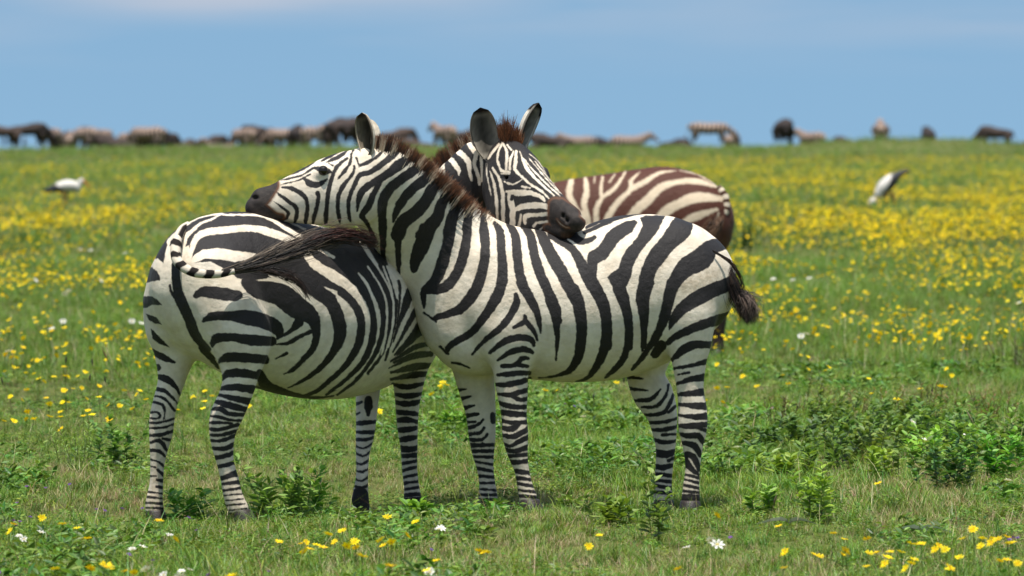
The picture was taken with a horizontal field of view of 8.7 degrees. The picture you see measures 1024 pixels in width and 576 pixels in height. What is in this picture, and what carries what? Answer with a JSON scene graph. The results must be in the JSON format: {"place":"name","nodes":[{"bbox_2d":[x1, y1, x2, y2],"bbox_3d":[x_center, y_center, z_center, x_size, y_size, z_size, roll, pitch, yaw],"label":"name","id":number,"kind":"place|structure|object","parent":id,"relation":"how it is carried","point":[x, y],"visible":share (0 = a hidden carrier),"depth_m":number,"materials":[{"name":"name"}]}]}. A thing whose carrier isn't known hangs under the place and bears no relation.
{"place":"outdoors","nodes":[
{"label":"outdoors","id":0,"kind":"place"},
{"bbox_2d":[228,128,255,146],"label":"zebra","id":1,"kind":"object","parent":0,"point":[247,135],"visible":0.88,"depth_m":362.35},
{"bbox_2d":[0,133,1023,575],"bbox_3d":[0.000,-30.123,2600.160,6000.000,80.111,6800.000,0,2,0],"label":"ground","id":2,"kind":"structure","parent":0,"point":[904,146],"depth_m":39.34,"materials":[{"name":"green plant"}]},
{"bbox_2d":[0,126,25,146],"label":"wildebeest","id":3,"kind":"object","parent":2,"relation":"on","point":[14,134],"visible":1,"depth_m":299.84},
{"bbox_2d":[3,123,59,148],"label":"wildebeest","id":4,"kind":"object","parent":2,"relation":"on","point":[40,131],"visible":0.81,"depth_m":305.85},
{"bbox_2d":[38,514,45,543],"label":"yellow flower","id":5,"kind":"object","parent":2,"relation":"on","point":[42,517],"visible":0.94,"depth_m":26.62,"materials":[{"name":"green plant"}]},
{"bbox_2d":[41,128,64,149],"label":"zebra","id":6,"kind":"object","parent":2,"relation":"on","point":[57,132],"visible":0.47,"depth_m":354.68},
{"bbox_2d":[44,178,89,207],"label":"stork","id":7,"kind":"object","parent":2,"relation":"on","point":[63,186],"visible":0.99,"depth_m":110.93},
{"bbox_2d":[63,131,74,147],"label":"zebra","id":8,"kind":"object","parent":2,"relation":"on","point":[67,139],"visible":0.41,"depth_m":368.16},
{"bbox_2d":[49,420,95,468],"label":"leafy plant","id":9,"kind":"object","parent":2,"relation":"on","point":[84,445],"visible":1,"depth_m":32.44,"materials":[{"name":"green plant"}]},
{"bbox_2d":[69,127,97,148],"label":"zebra","id":10,"kind":"object","parent":2,"relation":"on","point":[84,135],"visible":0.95,"depth_m":352.43},
{"bbox_2d":[97,129,113,148],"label":"zebra","id":11,"kind":"object","parent":2,"relation":"on","point":[101,132],"visible":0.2,"depth_m":358.53},
{"bbox_2d":[99,560,114,575],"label":"yellow flower","id":12,"kind":"object","parent":2,"relation":"on","point":[108,565],"visible":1,"depth_m":22.89,"materials":[{"name":"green plant"}]},
{"bbox_2d":[89,134,135,148],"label":"wildebeest","id":13,"kind":"object","parent":2,"relation":"on","point":[111,141],"visible":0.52,"depth_m":350.86},
{"bbox_2d":[89,413,149,468],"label":"leafy plant","id":14,"kind":"object","parent":2,"relation":"on","point":[115,440],"visible":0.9,"depth_m":32.70,"materials":[{"name":"green plant"}]},
{"bbox_2d":[117,133,132,141],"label":"zebra","id":15,"kind":"object","parent":2,"relation":"on","point":[121,136],"visible":0.1,"depth_m":374.87},
{"bbox_2d":[123,126,166,147],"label":"zebra","id":16,"kind":"object","parent":2,"relation":"on","point":[138,135],"visible":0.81,"depth_m":356.55},
{"bbox_2d":[140,130,174,147],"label":"wildebeest","id":17,"kind":"object","parent":2,"relation":"on","point":[167,136],"visible":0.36,"depth_m":367.04},
{"bbox_2d":[151,133,182,146],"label":"wildebeest","id":18,"kind":"object","parent":2,"relation":"on","point":[175,137],"visible":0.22,"depth_m":382.90},
{"bbox_2d":[177,139,194,147],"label":"wildebeest","id":19,"kind":"object","parent":2,"relation":"on","point":[188,141],"visible":0.32,"depth_m":361.03},
{"bbox_2d":[164,488,217,522],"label":"leafy plant","id":20,"kind":"object","parent":2,"relation":"on","point":[190,501],"visible":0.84,"depth_m":29.58,"materials":[{"name":"green plant"}]},
{"bbox_2d":[194,135,228,146],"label":"wildebeest","id":21,"kind":"object","parent":2,"relation":"on","point":[217,139],"visible":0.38,"depth_m":398.91},
{"bbox_2d":[195,137,238,147],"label":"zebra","id":22,"kind":"object","parent":2,"relation":"on","point":[203,140],"visible":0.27,"depth_m":362.80},
{"bbox_2d":[243,127,265,146],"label":"wildebeest","id":23,"kind":"object","parent":2,"relation":"on","point":[260,132],"visible":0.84,"depth_m":365.07},
{"bbox_2d":[241,125,276,146],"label":"wildebeest","id":24,"kind":"object","parent":2,"relation":"on","point":[253,126],"visible":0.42,"depth_m":367.08},
{"bbox_2d":[246,472,297,519],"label":"leafy plant","id":25,"kind":"object","parent":2,"relation":"on","point":[269,495],"visible":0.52,"depth_m":29.63,"materials":[{"name":"green plant"}]},
{"bbox_2d":[257,128,294,147],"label":"zebra","id":26,"kind":"object","parent":2,"relation":"on","point":[272,136],"visible":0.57,"depth_m":362.72},
{"bbox_2d":[234,452,322,518],"bbox_3d":[-0.996,0.862,29.060,0.400,0.310,0.215,0,2,15],"label":"leafy plant","id":27,"kind":"object","parent":2,"relation":"on","point":[289,495],"visible":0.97,"depth_m":29.02,"materials":[{"name":"green plant"}]},
{"bbox_2d":[285,124,302,147],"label":"wildebeest","id":28,"kind":"object","parent":2,"relation":"on","point":[293,136],"visible":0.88,"depth_m":358.17},
{"bbox_2d":[275,465,340,519],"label":"leafy plant","id":29,"kind":"object","parent":2,"relation":"on","point":[320,493],"visible":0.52,"depth_m":29.72,"materials":[{"name":"green plant"}]},
{"bbox_2d":[299,126,340,146],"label":"zebra","id":30,"kind":"object","parent":2,"relation":"on","point":[308,134],"visible":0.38,"depth_m":356.30},
{"bbox_2d":[316,121,334,145],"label":"zebra","id":31,"kind":"object","parent":2,"relation":"on","point":[318,131],"visible":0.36,"depth_m":348.16},
{"bbox_2d":[321,117,347,142],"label":"wildebeest","id":32,"kind":"object","parent":2,"relation":"on","point":[327,126],"visible":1,"depth_m":321.06},
{"bbox_2d":[327,120,357,145],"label":"wildebeest","id":33,"kind":"object","parent":2,"relation":"on","point":[352,135],"visible":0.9,"depth_m":321.25},
{"bbox_2d":[336,117,356,142],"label":"wildebeest","id":34,"kind":"object","parent":2,"relation":"on","point":[346,126],"visible":0.71,"depth_m":321.05},
{"bbox_2d":[342,542,351,548],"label":"yellow flower","id":35,"kind":"object","parent":2,"relation":"on","point":[346,545],"visible":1,"depth_m":24.86,"materials":[{"name":"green plant"}]},
{"bbox_2d":[350,537,359,570],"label":"yellow flower","id":36,"kind":"object","parent":2,"relation":"on","point":[355,541],"visible":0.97,"depth_m":25.19,"materials":[{"name":"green plant"}]},
{"bbox_2d":[143,103,585,524],"bbox_3d":[-0.697,0.122,29.938,2.134,1.888,1.146,-1,2,-30],"label":"zebra","id":37,"kind":"object","parent":2,"relation":"on","point":[245,304],"visible":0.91,"depth_m":29.52,"materials":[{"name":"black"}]},
{"bbox_2d":[387,538,395,562],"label":"yellow flower","id":38,"kind":"object","parent":2,"relation":"on","point":[391,541],"visible":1,"depth_m":25.19,"materials":[{"name":"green plant"}]},
{"bbox_2d":[381,128,419,140],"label":"wildebeest","id":39,"kind":"object","parent":2,"relation":"on","point":[401,133],"visible":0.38,"depth_m":372.86},
{"bbox_2d":[398,496,432,517],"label":"leafy plant","id":40,"kind":"object","parent":2,"relation":"on","point":[415,504],"visible":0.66,"depth_m":28.75,"materials":[{"name":"green plant"}]},
{"bbox_2d":[398,138,433,146],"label":"wildebeest","id":41,"kind":"object","parent":2,"relation":"on","point":[413,141],"visible":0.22,"depth_m":364.73},
{"bbox_2d":[428,122,457,146],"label":"zebra","id":42,"kind":"object","parent":2,"relation":"on","point":[444,134],"visible":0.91,"depth_m":354.42},
{"bbox_2d":[433,402,466,432],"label":"leafy plant","id":43,"kind":"object","parent":2,"relation":"on","point":[446,414],"visible":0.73,"depth_m":36.27,"materials":[{"name":"green plant"}]},
{"bbox_2d":[432,513,478,529],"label":"leafy plant","id":44,"kind":"object","parent":2,"relation":"on","point":[456,519],"visible":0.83,"depth_m":27.70,"materials":[{"name":"green plant"}]},
{"bbox_2d":[450,128,469,142],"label":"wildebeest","id":45,"kind":"object","parent":2,"relation":"on","point":[464,132],"visible":0.15,"depth_m":372.62},
{"bbox_2d":[245,112,764,513],"bbox_3d":[-0.047,0.115,29.971,2.337,1.788,0.672,0,2,-9],"label":"zebra","id":46,"kind":"object","parent":2,"relation":"on","point":[640,302],"visible":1,"depth_m":29.81,"materials":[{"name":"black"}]},
{"bbox_2d":[0,153,1023,371],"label":"yellow flowers","id":47,"kind":"object","parent":2,"relation":"on","point":[788,231],"visible":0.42,"depth_m":88.72,"materials":[{"name":"yellow plant"}]},
{"bbox_2d":[529,133,572,147],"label":"wildebeest","id":48,"kind":"object","parent":2,"relation":"on","point":[540,139],"visible":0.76,"depth_m":299.66},
{"bbox_2d":[555,494,583,511],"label":"leafy plant","id":49,"kind":"object","parent":2,"relation":"on","point":[563,496],"visible":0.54,"depth_m":29.47,"materials":[{"name":"green plant"}]},
{"bbox_2d":[554,133,595,146],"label":"zebra","id":50,"kind":"object","parent":2,"relation":"on","point":[587,140],"visible":0.53,"depth_m":396.50},
{"bbox_2d":[584,542,593,564],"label":"yellow flower","id":51,"kind":"object","parent":2,"relation":"on","point":[588,546],"visible":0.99,"depth_m":25.07,"materials":[{"name":"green plant"}]},
{"bbox_2d":[594,137,611,146],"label":"wildebeest","id":52,"kind":"object","parent":2,"relation":"on","point":[601,141],"visible":0.2,"depth_m":412.63},
{"bbox_2d":[576,489,638,526],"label":"leafy plant","id":53,"kind":"object","parent":2,"relation":"on","point":[611,515],"visible":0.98,"depth_m":28.37,"materials":[{"name":"green plant"}]},
{"bbox_2d":[610,132,658,146],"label":"zebra","id":54,"kind":"object","parent":2,"relation":"on","point":[617,140],"visible":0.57,"depth_m":408.59},
{"bbox_2d":[553,167,733,356],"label":"zebra","id":55,"kind":"object","parent":2,"relation":"on","point":[703,202],"visible":0.29,"depth_m":47.49,"materials":[{"name":"fur"}]},
{"bbox_2d":[633,467,675,543],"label":"leafy plant","id":56,"kind":"object","parent":2,"relation":"on","point":[649,513],"visible":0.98,"depth_m":27.17,"materials":[{"name":"green plant"}]},
{"bbox_2d":[658,138,692,146],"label":"wildebeest","id":57,"kind":"object","parent":2,"relation":"on","point":[675,142],"visible":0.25,"depth_m":406.73},
{"bbox_2d":[679,139,690,146],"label":"wildebeest","id":58,"kind":"object","parent":2,"relation":"on","point":[683,142],"visible":0.34,"depth_m":352.99},
{"bbox_2d":[685,122,740,145],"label":"zebra","id":59,"kind":"object","parent":2,"relation":"on","point":[719,129],"visible":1,"depth_m":317.62},
{"bbox_2d":[710,539,724,574],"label":"white flower","id":60,"kind":"object","parent":2,"relation":"on","point":[717,544],"visible":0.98,"depth_m":25.02,"materials":[{"name":"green plant"}]},
{"bbox_2d":[702,453,751,477],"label":"leafy plant","id":61,"kind":"object","parent":2,"relation":"on","point":[735,464],"visible":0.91,"depth_m":31.75,"materials":[{"name":"green plant"}]},
{"bbox_2d":[723,134,738,146],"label":"zebra","id":62,"kind":"object","parent":2,"relation":"on","point":[728,139],"visible":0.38,"depth_m":390.07},
{"bbox_2d":[718,401,776,422],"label":"leafy plant","id":63,"kind":"object","parent":2,"relation":"on","point":[735,408],"visible":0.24,"depth_m":36.96,"materials":[{"name":"green plant"}]},
{"bbox_2d":[728,217,785,251],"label":"leafy plant","id":64,"kind":"object","parent":2,"relation":"on","point":[749,233],"visible":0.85,"depth_m":79.03,"materials":[{"name":"green plant"}]},
{"bbox_2d":[744,483,784,517],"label":"leafy plant","id":65,"kind":"object","parent":2,"relation":"on","point":[769,494],"visible":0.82,"depth_m":29.05,"materials":[{"name":"green plant"}]},
{"bbox_2d":[744,422,786,449],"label":"leafy plant","id":66,"kind":"object","parent":2,"relation":"on","point":[764,435],"visible":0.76,"depth_m":34.16,"materials":[{"name":"green plant"}]},
{"bbox_2d":[761,394,799,425],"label":"leafy plant","id":67,"kind":"object","parent":2,"relation":"on","point":[784,406],"visible":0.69,"depth_m":36.06,"materials":[{"name":"green plant"}]},
{"bbox_2d":[772,118,794,143],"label":"wildebeest","id":68,"kind":"object","parent":2,"relation":"on","point":[783,129],"visible":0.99,"depth_m":317.20},
{"bbox_2d":[780,547,788,574],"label":"yellow flower","id":69,"kind":"object","parent":2,"relation":"on","point":[783,552],"visible":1,"depth_m":24.41,"materials":[{"name":"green plant"}]},
{"bbox_2d":[750,449,820,477],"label":"leafy plant","id":70,"kind":"object","parent":2,"relation":"on","point":[779,464],"visible":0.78,"depth_m":31.54,"materials":[{"name":"green plant"}]},
{"bbox_2d":[756,511,817,526],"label":"leafy plant","id":71,"kind":"object","parent":2,"relation":"on","point":[783,519],"visible":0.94,"depth_m":27.94,"materials":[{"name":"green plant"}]},
{"bbox_2d":[771,409,822,443],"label":"leafy plant","id":72,"kind":"object","parent":2,"relation":"on","point":[792,423],"visible":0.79,"depth_m":34.80,"materials":[{"name":"green plant"}]},
{"bbox_2d":[793,128,825,144],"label":"zebra","id":73,"kind":"object","parent":2,"relation":"on","point":[804,136],"visible":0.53,"depth_m":378.55},
{"bbox_2d":[787,460,834,521],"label":"leafy plant","id":74,"kind":"object","parent":2,"relation":"on","point":[824,504],"visible":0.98,"depth_m":28.63,"materials":[{"name":"green plant"}]},
{"bbox_2d":[778,440,843,473],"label":"leafy plant","id":75,"kind":"object","parent":2,"relation":"on","point":[809,449],"visible":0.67,"depth_m":31.98,"materials":[{"name":"green plant"}]},
{"bbox_2d":[799,378,826,417],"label":"leafy plant","id":76,"kind":"object","parent":2,"relation":"on","point":[823,391],"visible":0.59,"depth_m":36.95,"materials":[{"name":"green plant"}]},
{"bbox_2d":[786,390,863,428],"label":"leafy plant","id":77,"kind":"object","parent":2,"relation":"on","point":[821,403],"visible":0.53,"depth_m":36.09,"materials":[{"name":"green plant"}]},
{"bbox_2d":[796,418,865,474],"bbox_3d":[1.518,0.767,32.111,0.343,0.297,0.262,0,2,0],"label":"leafy plant","id":78,"kind":"object","parent":2,"relation":"on","point":[827,441],"visible":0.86,"depth_m":32.12,"materials":[{"name":"green plant"}]},
{"bbox_2d":[833,136,848,140],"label":"wildebeest","id":79,"kind":"object","parent":2,"relation":"on","point":[840,138],"visible":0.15,"depth_m":403.15},
{"bbox_2d":[841,546,850,573],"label":"yellow flower","id":80,"kind":"object","parent":2,"relation":"on","point":[846,550],"visible":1,"depth_m":24.46,"materials":[{"name":"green plant"}]},
{"bbox_2d":[828,386,876,409],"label":"leafy plant","id":81,"kind":"object","parent":2,"relation":"on","point":[843,389],"visible":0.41,"depth_m":38.24,"materials":[{"name":"green plant"}]},
{"bbox_2d":[819,406,886,439],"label":"leafy plant","id":82,"kind":"object","parent":2,"relation":"on","point":[826,410],"visible":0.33,"depth_m":34.99,"materials":[{"name":"green plant"}]},
{"bbox_2d":[811,412,895,456],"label":"leafy plant","id":83,"kind":"object","parent":2,"relation":"on","point":[840,427],"visible":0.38,"depth_m":33.54,"materials":[{"name":"green plant"}]},
{"bbox_2d":[824,410,902,461],"bbox_3d":[1.750,0.737,33.085,0.434,0.269,0.229,1,2,25],"label":"leafy plant","id":84,"kind":"object","parent":2,"relation":"on","point":[868,424],"visible":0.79,"depth_m":33.08,"materials":[{"name":"green plant"}]},
{"bbox_2d":[848,387,888,423],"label":"leafy plant","id":85,"kind":"object","parent":2,"relation":"on","point":[865,407],"visible":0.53,"depth_m":36.98,"materials":[{"name":"green plant"}]},
{"bbox_2d":[837,393,913,438],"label":"leafy plant","id":86,"kind":"object","parent":2,"relation":"on","point":[901,412],"visible":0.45,"depth_m":35.44,"materials":[{"name":"green plant"}]},
{"bbox_2d":[871,119,889,139],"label":"zebra","id":87,"kind":"object","parent":2,"relation":"on","point":[881,128],"visible":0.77,"depth_m":350.06},
{"bbox_2d":[862,445,903,480],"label":"leafy plant","id":88,"kind":"object","parent":2,"relation":"on","point":[874,453],"visible":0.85,"depth_m":31.58,"materials":[{"name":"green plant"}]},
{"bbox_2d":[868,169,909,208],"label":"stork","id":89,"kind":"object","parent":2,"relation":"on","point":[886,185],"visible":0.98,"depth_m":109.92},
{"bbox_2d":[892,387,915,414],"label":"leafy plant","id":90,"kind":"object","parent":2,"relation":"on","point":[903,392],"visible":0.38,"depth_m":37.63,"materials":[{"name":"green plant"}]},
{"bbox_2d":[862,402,957,450],"bbox_3d":[2.049,0.713,34.096,0.508,0.273,0.373,1,2,37],"label":"leafy plant","id":91,"kind":"object","parent":2,"relation":"on","point":[905,423],"visible":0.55,"depth_m":34.10,"materials":[{"name":"green plant"}]},
{"bbox_2d":[864,394,967,437],"bbox_3d":[2.106,0.675,35.253,0.548,0.248,0.363,0,2,0],"label":"leafy plant","id":92,"kind":"object","parent":2,"relation":"on","point":[918,399],"visible":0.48,"depth_m":35.23,"materials":[{"name":"green plant"}]},
{"bbox_2d":[886,520,954,536],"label":"leafy plant","id":93,"kind":"object","parent":2,"relation":"on","point":[913,526],"visible":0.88,"depth_m":27.37,"materials":[{"name":"green plant"}]},
{"bbox_2d":[899,424,945,465],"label":"leafy plant","id":94,"kind":"object","parent":2,"relation":"on","point":[937,428],"visible":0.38,"depth_m":32.71,"materials":[{"name":"green plant"}]},
{"bbox_2d":[921,126,936,139],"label":"wildebeest","id":95,"kind":"object","parent":2,"relation":"on","point":[929,132],"visible":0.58,"depth_m":366.33},
{"bbox_2d":[889,434,986,480],"bbox_3d":[1.975,0.807,31.587,0.471,0.241,0.367,0,2,0],"label":"leafy plant","id":96,"kind":"object","parent":2,"relation":"on","point":[912,453],"visible":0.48,"depth_m":31.57,"materials":[{"name":"green plant"}]},
{"bbox_2d":[916,377,966,415],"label":"leafy plant","id":97,"kind":"object","parent":2,"relation":"on","point":[932,401],"visible":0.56,"depth_m":36.97,"materials":[{"name":"green plant"}]},
{"bbox_2d":[901,420,985,458],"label":"leafy plant","id":98,"kind":"object","parent":2,"relation":"on","point":[940,430],"visible":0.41,"depth_m":33.46,"materials":[{"name":"green plant"}]},
{"bbox_2d":[905,432,984,489],"bbox_3d":[1.980,0.799,30.828,0.320,0.287,0.319,1,2,37],"label":"leafy plant","id":99,"kind":"object","parent":2,"relation":"on","point":[951,466],"visible":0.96,"depth_m":30.84,"materials":[{"name":"green plant"}]},
{"bbox_2d":[941,545,949,573],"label":"yellow flower","id":100,"kind":"object","parent":2,"relation":"on","point":[946,549],"visible":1,"depth_m":24.52,"materials":[{"name":"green plant"}]},
{"bbox_2d":[913,399,995,448],"bbox_3d":[2.231,0.700,34.261,0.418,0.267,0.322,-1,2,-33],"label":"leafy plant","id":101,"kind":"object","parent":2,"relation":"on","point":[960,416],"visible":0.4,"depth_m":34.23,"materials":[{"name":"green plant"}]},
{"bbox_2d":[968,525,978,564],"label":"yellow flower","id":102,"kind":"object","parent":2,"relation":"on","point":[972,528],"visible":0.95,"depth_m":25.51,"materials":[{"name":"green plant"}]},
{"bbox_2d":[950,416,1018,461],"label":"leafy plant","id":103,"kind":"object","parent":2,"relation":"on","point":[1000,438],"visible":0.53,"depth_m":33.07,"materials":[{"name":"green plant"}]},
{"bbox_2d":[954,387,1018,421],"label":"leafy plant","id":104,"kind":"object","parent":2,"relation":"on","point":[974,396],"visible":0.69,"depth_m":36.98,"materials":[{"name":"green plant"}]},
{"bbox_2d":[986,538,994,575],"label":"yellow flower","id":105,"kind":"object","parent":2,"relation":"on","point":[990,542],"visible":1,"depth_m":24.87,"materials":[{"name":"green plant"}]},
{"bbox_2d":[962,431,1023,480],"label":"leafy plant","id":106,"kind":"object","parent":2,"relation":"on","point":[989,459],"visible":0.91,"depth_m":31.56,"materials":[{"name":"green plant"}]},
{"bbox_2d":[972,125,1015,144],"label":"wildebeest","id":107,"kind":"object","parent":2,"relation":"on","point":[988,132],"visible":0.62,"depth_m":360.64},
{"bbox_2d":[979,426,1023,462],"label":"leafy plant","id":108,"kind":"object","parent":2,"relation":"on","point":[1018,451],"visible":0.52,"depth_m":33.04,"materials":[{"name":"green plant"}]},
{"bbox_2d":[981,407,1023,442],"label":"leafy plant","id":109,"kind":"object","parent":2,"relation":"on","point":[1019,422],"visible":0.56,"depth_m":34.99,"materials":[{"name":"green plant"}]},
{"bbox_2d":[987,332,1023,368],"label":"leafy plant","id":110,"kind":"object","parent":2,"relation":"on","point":[1016,357],"visible":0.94,"depth_m":44.22,"materials":[{"name":"green plant"}]},
{"bbox_2d":[0,0,1023,149],"label":"sky","id":111,"kind":"structure","parent":0,"point":[189,69],"materials":[{"name":"blue"}]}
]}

